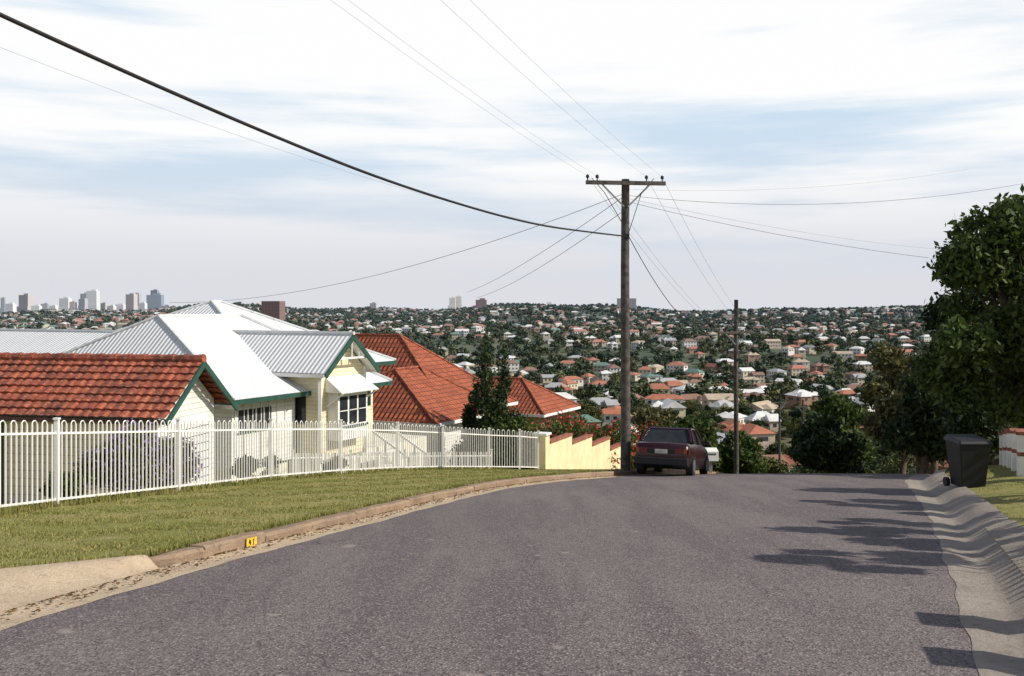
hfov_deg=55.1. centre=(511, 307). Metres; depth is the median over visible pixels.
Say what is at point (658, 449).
parked car
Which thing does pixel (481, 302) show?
office tower
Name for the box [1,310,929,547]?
ground terrain
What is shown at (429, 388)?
red tile house
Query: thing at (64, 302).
office tower
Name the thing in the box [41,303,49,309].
office tower
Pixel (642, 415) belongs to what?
leafy tree
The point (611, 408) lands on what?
distant suburb houses
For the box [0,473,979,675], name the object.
road
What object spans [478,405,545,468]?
round shrub
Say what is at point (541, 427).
hedge shrub
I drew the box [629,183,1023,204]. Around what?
power line
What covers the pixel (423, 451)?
front stairs
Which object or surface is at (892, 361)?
leafy tree
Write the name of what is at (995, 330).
tree
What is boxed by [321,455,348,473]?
garden shrub
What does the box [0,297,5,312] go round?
office tower
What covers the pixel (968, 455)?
wheelie bin
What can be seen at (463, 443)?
round shrub
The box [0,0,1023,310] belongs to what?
sky
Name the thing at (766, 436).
suburban house
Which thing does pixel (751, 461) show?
leafy tree
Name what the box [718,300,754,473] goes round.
power pole
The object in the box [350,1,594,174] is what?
power line
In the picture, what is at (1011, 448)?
brick pillar fence
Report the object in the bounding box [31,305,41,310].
office tower
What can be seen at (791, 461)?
suburban house
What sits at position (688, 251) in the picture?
power line
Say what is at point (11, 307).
office tower
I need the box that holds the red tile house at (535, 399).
[487,376,580,428]
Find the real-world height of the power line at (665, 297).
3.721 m
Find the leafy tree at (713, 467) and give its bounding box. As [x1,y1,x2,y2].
[708,441,729,471]
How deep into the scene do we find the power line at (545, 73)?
20.14 m
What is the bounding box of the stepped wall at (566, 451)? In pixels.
[534,432,620,469]
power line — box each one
[0,12,622,236]
[0,47,615,236]
[169,194,621,302]
[331,0,583,173]
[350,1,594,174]
[443,2,644,175]
[469,197,622,291]
[470,0,661,176]
[477,211,622,297]
[589,178,715,326]
[599,179,717,324]
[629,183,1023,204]
[629,237,726,335]
[630,202,927,257]
[632,199,930,248]
[633,169,965,190]
[648,180,734,317]
[663,179,747,323]
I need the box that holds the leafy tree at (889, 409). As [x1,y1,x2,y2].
[871,368,940,473]
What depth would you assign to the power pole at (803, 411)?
134.90 m
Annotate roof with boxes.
[0,300,396,404]
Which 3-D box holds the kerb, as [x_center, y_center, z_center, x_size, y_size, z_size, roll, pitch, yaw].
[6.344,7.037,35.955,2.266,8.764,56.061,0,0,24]
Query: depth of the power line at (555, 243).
40.71 m
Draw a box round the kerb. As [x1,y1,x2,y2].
[148,469,727,567]
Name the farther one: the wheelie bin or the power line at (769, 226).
the power line at (769, 226)
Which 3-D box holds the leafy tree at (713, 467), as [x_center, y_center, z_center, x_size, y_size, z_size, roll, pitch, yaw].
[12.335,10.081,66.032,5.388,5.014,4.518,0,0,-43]
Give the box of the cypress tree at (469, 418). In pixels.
[444,375,480,468]
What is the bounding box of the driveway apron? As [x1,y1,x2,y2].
[0,555,159,611]
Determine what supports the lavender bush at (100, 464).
on the verge lawn at (109, 538)
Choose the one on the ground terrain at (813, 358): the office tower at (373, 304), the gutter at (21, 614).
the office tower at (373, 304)
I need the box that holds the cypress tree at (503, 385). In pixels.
[491,340,531,468]
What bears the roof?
on the walls and windows at (344, 391)
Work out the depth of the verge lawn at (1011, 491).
18.90 m
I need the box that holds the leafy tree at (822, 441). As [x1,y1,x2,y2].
[786,410,872,473]
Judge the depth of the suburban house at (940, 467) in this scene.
219.31 m
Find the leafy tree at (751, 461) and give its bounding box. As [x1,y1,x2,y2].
[717,429,769,473]
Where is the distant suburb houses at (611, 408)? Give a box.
[0,302,973,433]
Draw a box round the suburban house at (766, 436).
[722,423,776,450]
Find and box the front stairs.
[371,427,425,469]
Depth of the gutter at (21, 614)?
10.52 m
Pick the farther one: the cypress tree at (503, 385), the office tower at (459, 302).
the office tower at (459, 302)
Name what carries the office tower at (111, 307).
on the ground terrain at (813, 358)
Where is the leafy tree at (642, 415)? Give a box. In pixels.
[630,404,676,468]
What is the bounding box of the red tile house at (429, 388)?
[355,333,517,467]
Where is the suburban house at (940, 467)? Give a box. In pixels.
[929,461,948,472]
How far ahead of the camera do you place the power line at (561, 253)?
40.11 m
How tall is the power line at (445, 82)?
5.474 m
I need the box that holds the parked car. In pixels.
[634,426,708,475]
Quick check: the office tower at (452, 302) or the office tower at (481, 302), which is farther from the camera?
the office tower at (452, 302)
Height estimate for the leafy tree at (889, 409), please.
5.546 m
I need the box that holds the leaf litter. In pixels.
[0,475,621,619]
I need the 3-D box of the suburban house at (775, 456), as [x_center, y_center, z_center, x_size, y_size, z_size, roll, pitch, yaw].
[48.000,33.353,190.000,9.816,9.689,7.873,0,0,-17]
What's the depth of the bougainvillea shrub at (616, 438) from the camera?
47.63 m
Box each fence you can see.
[0,417,539,507]
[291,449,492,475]
[998,428,1023,475]
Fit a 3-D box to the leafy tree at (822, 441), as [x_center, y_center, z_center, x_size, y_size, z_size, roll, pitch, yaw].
[18.039,8.115,56.014,4.650,4.466,4.024,0,0,0]
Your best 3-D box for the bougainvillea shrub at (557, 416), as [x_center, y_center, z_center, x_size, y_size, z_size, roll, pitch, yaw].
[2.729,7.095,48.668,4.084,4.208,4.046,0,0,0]
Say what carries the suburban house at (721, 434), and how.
on the ground terrain at (813, 358)
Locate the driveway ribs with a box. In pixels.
[985,520,1023,574]
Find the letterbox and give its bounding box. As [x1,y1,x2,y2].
[706,448,718,472]
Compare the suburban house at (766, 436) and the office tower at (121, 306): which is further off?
the office tower at (121, 306)
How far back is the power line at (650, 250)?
38.43 m
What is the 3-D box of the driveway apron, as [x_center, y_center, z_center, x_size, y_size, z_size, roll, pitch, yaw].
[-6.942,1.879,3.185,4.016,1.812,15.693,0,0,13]
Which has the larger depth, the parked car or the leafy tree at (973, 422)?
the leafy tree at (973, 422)
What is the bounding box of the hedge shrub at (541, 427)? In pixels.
[517,414,580,454]
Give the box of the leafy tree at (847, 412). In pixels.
[807,386,878,472]
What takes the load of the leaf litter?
on the gutter at (21, 614)
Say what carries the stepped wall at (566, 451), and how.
on the verge lawn at (109, 538)
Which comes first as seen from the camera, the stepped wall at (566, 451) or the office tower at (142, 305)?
the stepped wall at (566, 451)
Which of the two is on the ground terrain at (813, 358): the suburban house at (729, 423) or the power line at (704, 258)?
the suburban house at (729, 423)
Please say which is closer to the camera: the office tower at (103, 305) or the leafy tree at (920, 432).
the leafy tree at (920, 432)
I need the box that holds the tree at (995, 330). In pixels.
[906,184,1023,428]
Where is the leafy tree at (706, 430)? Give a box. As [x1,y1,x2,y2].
[664,416,728,469]
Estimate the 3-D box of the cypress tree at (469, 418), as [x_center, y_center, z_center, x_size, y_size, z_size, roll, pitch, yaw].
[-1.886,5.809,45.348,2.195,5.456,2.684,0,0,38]
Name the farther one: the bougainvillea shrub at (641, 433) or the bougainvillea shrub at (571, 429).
the bougainvillea shrub at (641, 433)
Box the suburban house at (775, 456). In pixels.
[761,454,792,471]
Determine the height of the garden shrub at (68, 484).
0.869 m
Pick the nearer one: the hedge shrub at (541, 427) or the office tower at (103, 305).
the hedge shrub at (541, 427)
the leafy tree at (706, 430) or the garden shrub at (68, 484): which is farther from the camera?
the leafy tree at (706, 430)
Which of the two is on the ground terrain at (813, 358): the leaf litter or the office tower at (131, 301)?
the office tower at (131, 301)
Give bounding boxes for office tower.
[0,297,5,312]
[3,303,16,311]
[17,293,33,311]
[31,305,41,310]
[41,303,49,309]
[49,305,57,309]
[58,297,71,309]
[69,301,76,309]
[77,298,87,309]
[78,292,85,307]
[86,290,99,310]
[100,302,107,309]
[107,305,115,309]
[115,303,125,310]
[126,293,137,309]
[136,293,140,302]
[138,302,146,309]
[146,293,163,309]
[151,289,158,294]
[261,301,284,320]
[370,302,376,306]
[448,297,455,308]
[455,296,461,308]
[473,298,486,307]
[617,298,635,307]
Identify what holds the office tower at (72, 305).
on the ground terrain at (813, 358)
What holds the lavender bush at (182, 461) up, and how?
on the verge lawn at (109, 538)
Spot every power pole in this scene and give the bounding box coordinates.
[586,174,665,470]
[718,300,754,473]
[771,393,788,461]
[796,399,809,423]
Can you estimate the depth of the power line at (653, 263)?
41.48 m
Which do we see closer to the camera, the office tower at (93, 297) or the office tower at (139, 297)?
the office tower at (93, 297)
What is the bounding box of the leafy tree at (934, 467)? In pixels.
[894,338,963,473]
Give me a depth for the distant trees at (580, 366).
1096.68 m
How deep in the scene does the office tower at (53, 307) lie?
4189.21 m
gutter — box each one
[0,474,661,630]
[905,468,1023,675]
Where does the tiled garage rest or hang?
on the ground terrain at (813, 358)
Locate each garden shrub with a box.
[38,468,92,500]
[229,454,280,480]
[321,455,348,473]
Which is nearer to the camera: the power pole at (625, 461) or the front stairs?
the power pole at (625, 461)
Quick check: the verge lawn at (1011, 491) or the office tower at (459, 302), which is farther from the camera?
the office tower at (459, 302)
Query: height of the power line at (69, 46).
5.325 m
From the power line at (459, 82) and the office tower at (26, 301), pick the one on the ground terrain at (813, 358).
the office tower at (26, 301)
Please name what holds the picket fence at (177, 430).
on the verge lawn at (109, 538)
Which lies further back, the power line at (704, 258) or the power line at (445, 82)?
the power line at (704, 258)
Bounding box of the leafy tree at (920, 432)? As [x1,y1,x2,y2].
[869,371,979,473]
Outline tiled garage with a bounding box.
[0,352,238,503]
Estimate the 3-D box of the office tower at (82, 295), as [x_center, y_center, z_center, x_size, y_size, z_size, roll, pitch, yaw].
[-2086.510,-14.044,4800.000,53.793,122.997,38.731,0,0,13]
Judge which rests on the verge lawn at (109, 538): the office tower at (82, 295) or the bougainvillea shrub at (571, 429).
the bougainvillea shrub at (571, 429)
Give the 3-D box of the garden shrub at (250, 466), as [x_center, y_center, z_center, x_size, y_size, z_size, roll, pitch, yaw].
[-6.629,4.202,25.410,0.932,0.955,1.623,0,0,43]
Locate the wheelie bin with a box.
[943,434,992,487]
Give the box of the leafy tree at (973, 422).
[915,247,1023,464]
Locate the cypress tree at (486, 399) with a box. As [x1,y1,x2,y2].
[460,323,516,468]
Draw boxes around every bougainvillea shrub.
[516,416,596,468]
[538,410,589,428]
[543,411,619,468]
[579,418,639,468]
[608,417,682,469]
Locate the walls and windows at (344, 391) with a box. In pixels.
[214,343,425,483]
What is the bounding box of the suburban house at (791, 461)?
[783,454,799,466]
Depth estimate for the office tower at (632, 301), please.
2479.46 m
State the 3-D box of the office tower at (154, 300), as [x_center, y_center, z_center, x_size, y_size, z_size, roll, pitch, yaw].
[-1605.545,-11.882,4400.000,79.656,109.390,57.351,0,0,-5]
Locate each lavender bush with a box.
[69,419,173,493]
[152,434,201,488]
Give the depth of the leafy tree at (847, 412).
59.70 m
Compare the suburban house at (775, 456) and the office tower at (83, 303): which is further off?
the office tower at (83, 303)
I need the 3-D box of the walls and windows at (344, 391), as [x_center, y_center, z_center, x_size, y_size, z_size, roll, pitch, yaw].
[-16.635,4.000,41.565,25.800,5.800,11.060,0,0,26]
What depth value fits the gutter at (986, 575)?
10.32 m
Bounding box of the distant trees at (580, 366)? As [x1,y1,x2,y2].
[0,302,938,415]
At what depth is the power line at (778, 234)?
31.41 m
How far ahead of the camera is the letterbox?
38.10 m
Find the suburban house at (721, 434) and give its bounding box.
[717,432,729,443]
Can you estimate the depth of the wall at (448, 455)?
34.95 m
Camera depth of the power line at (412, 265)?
37.02 m
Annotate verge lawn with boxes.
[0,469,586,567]
[945,465,1023,526]
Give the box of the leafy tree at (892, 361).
[857,342,922,473]
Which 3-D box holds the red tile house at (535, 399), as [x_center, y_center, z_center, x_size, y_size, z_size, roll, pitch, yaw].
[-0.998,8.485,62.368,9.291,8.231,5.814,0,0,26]
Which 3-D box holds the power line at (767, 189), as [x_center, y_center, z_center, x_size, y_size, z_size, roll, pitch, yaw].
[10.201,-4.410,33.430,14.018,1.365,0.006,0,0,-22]
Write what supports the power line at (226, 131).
attached to the power pole at (625, 461)
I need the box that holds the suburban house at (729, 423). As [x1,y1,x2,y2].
[715,419,742,430]
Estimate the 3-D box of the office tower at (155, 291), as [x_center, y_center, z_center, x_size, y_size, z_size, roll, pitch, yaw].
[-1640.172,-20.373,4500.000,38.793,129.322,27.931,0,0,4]
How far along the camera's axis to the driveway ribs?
11.88 m
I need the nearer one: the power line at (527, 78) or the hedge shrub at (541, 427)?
the power line at (527, 78)
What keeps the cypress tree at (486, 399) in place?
on the ground terrain at (813, 358)
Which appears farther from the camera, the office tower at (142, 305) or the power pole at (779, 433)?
the office tower at (142, 305)
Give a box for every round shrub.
[456,424,518,468]
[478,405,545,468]

